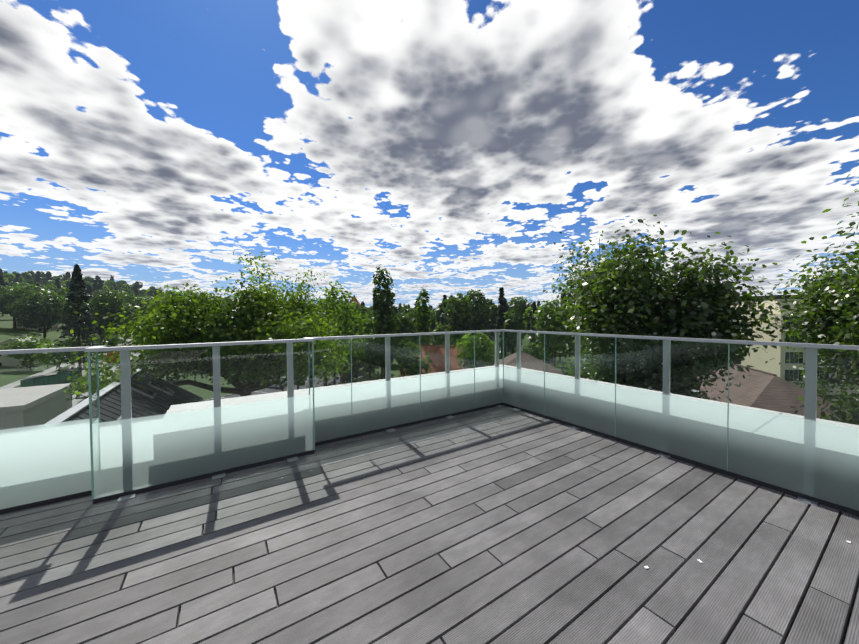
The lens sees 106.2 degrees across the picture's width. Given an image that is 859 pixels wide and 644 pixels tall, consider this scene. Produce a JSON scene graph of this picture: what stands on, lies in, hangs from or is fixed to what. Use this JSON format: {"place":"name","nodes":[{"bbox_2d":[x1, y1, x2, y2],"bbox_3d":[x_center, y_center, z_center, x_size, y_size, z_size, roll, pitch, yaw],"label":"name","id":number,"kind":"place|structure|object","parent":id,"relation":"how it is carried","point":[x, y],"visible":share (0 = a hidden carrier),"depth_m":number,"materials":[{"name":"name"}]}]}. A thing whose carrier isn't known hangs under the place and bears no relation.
{"place":"outdoors","nodes":[
{"label":"outdoors","id":0,"kind":"place"},
{"bbox_2d":[0,337,122,388],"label":"street pavement","id":1,"kind":"structure","parent":0,"point":[41,374],"depth_m":75.75,"materials":[{"name":"grey concrete"}]},
{"bbox_2d":[20,339,132,386],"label":"street","id":2,"kind":"structure","parent":0,"point":[76,364],"depth_m":89.39,"materials":[{"name":"grey asphalt"}]},
{"bbox_2d":[20,370,80,386],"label":"building","id":3,"kind":"structure","parent":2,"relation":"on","point":[42,381],"depth_m":61.68,"materials":[{"name":"green paint"}]},
{"bbox_2d":[72,350,140,406],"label":"street pavement","id":4,"kind":"structure","parent":0,"point":[74,401],"depth_m":65.65,"materials":[{"name":"grey concrete"}]},
{"bbox_2d":[204,372,362,400],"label":"carpark pavement","id":5,"kind":"structure","parent":0,"point":[274,390],"depth_m":62.50,"materials":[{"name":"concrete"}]},
{"bbox_2d":[269,379,285,388],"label":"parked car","id":6,"kind":"object","parent":5,"relation":"on","point":[277,386],"depth_m":62.12,"materials":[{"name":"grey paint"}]},
{"bbox_2d":[0,312,858,411],"bbox_3d":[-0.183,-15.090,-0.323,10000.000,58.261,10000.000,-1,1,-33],"label":"ground","id":7,"kind":"structure","parent":0,"point":[8,331],"depth_m":84.32,"materials":[{"name":"green plant"}]},
{"bbox_2d":[0,334,53,366],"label":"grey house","id":8,"kind":"structure","parent":7,"relation":"on","point":[9,361],"depth_m":85.98,"materials":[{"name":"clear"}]},
{"bbox_2d":[0,383,72,429],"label":"flat-roofed building","id":9,"kind":"structure","parent":7,"relation":"on","point":[37,417],"depth_m":28.69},
{"bbox_2d":[16,319,58,331],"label":"beige house","id":10,"kind":"structure","parent":7,"relation":"on","point":[55,327],"depth_m":150.95,"materials":[{"name":"red tile"}]},
{"bbox_2d":[107,351,119,362],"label":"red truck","id":11,"kind":"object","parent":7,"relation":"on","point":[109,355],"depth_m":91.31,"materials":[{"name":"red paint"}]},
{"bbox_2d":[45,369,202,423],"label":"wing roof","id":12,"kind":"structure","parent":7,"relation":"on","point":[109,394],"depth_m":14.19,"materials":[{"name":"grey metal"}]},
{"bbox_2d":[63,249,359,400],"bbox_3d":[-13.643,4.373,20.358,18.148,18.680,16.593,0,1,-4],"label":"tree","id":13,"kind":"object","parent":7,"relation":"on","point":[251,314],"visible":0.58,"depth_m":18.27,"materials":[{"name":"green plant"}]},
{"bbox_2d":[349,295,360,338],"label":"building","id":14,"kind":"structure","parent":7,"relation":"on","point":[355,300],"depth_m":164.10,"materials":[{"name":"red tile"}]},
{"bbox_2d":[0,268,730,384],"bbox_3d":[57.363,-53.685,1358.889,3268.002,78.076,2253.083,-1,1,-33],"label":"trees","id":15,"kind":"object","parent":7,"relation":"on","point":[59,285],"visible":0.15,"depth_m":116.14,"materials":[{"name":"green plant"}]},
{"bbox_2d":[0,264,746,397],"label":"trees","id":16,"kind":"object","parent":7,"relation":"on","point":[35,307],"visible":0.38,"depth_m":70.75,"materials":[{"name":"green plant"}]},
{"bbox_2d":[17,346,836,397],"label":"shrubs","id":17,"kind":"object","parent":7,"relation":"on","point":[796,383],"depth_m":54.39,"materials":[{"name":"plant"}]},
{"bbox_2d":[399,345,466,376],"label":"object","id":18,"kind":"object","parent":7,"relation":"on","point":[440,358],"depth_m":50.27,"materials":[{"name":"tile"}]},
{"bbox_2d":[494,346,563,374],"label":"house roof","id":19,"kind":"structure","parent":7,"relation":"on","point":[525,358],"depth_m":48.14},
{"bbox_2d":[543,205,802,401],"bbox_3d":[9.055,4.621,13.719,9.230,18.174,8.589,-1,1,-33],"label":"tree","id":20,"kind":"object","parent":7,"relation":"on","point":[612,295],"visible":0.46,"depth_m":11.74,"materials":[{"name":"green plant"}]},
{"bbox_2d":[697,364,851,420],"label":"brown house","id":21,"kind":"structure","parent":7,"relation":"on","point":[755,388],"depth_m":26.16,"materials":[{"name":"tile"}]},
{"bbox_2d":[710,294,858,394],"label":"apartment block","id":22,"kind":"structure","parent":7,"relation":"on","point":[781,357],"depth_m":55.14,"materials":[{"name":"beige paint"}]},
{"bbox_2d":[748,173,858,424],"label":"tree","id":23,"kind":"object","parent":7,"relation":"on","point":[832,315],"visible":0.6,"depth_m":10.85,"materials":[{"name":"green plant"}]},
{"bbox_2d":[0,0,858,308],"label":"sky","id":24,"kind":"structure","parent":0,"point":[448,146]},
{"bbox_3d":[-0.312,7.957,-3.161,13.920,12.300,14.730,-1,1,-33],"label":"building wall","id":25,"kind":"object","parent":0,"visible":0},
{"bbox_2d":[166,364,858,511],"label":"coping","id":26,"kind":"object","parent":25,"relation":"on","point":[228,402],"depth_m":4.03,"materials":[{"name":"grey"}]},
{"bbox_2d":[177,480,858,643],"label":"terrace subfloor","id":27,"kind":"object","parent":25,"relation":"on","point":[742,615],"depth_m":1.66,"materials":[{"name":"grey"}]},
{"bbox_2d":[0,405,858,643],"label":"terrace deck","id":28,"kind":"structure","parent":27,"relation":"on","point":[502,525],"depth_m":1.95,"materials":[{"name":"grey wood"}]},
{"bbox_2d":[0,403,858,515],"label":"base trim","id":29,"kind":"structure","parent":28,"relation":"on","point":[261,463],"depth_m":2.90,"materials":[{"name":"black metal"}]},
{"bbox_2d":[0,329,858,506],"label":"railing frame","id":30,"kind":"object","parent":28,"relation":"on","point":[812,351],"visible":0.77,"depth_m":2.91,"materials":[{"name":"grey metal"}]},
{"bbox_2d":[0,332,858,510],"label":"glass railing","id":31,"kind":"object","parent":30,"relation":"attached to","point":[815,458],"visible":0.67,"depth_m":2.89,"materials":[{"name":"clear glass"}]},
{"bbox_2d":[88,332,729,499],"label":"glass panel edges","id":32,"kind":"object","parent":31,"relation":"attached to","point":[90,417],"visible":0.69,"depth_m":3.35,"materials":[{"name":"glass"}]},
{"bbox_2d":[643,540,850,568],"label":"litter specks","id":33,"kind":"object","parent":28,"relation":"on","point":[647,567],"visible":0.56,"depth_m":1.86,"materials":[{"name":"white paint"}]}
]}

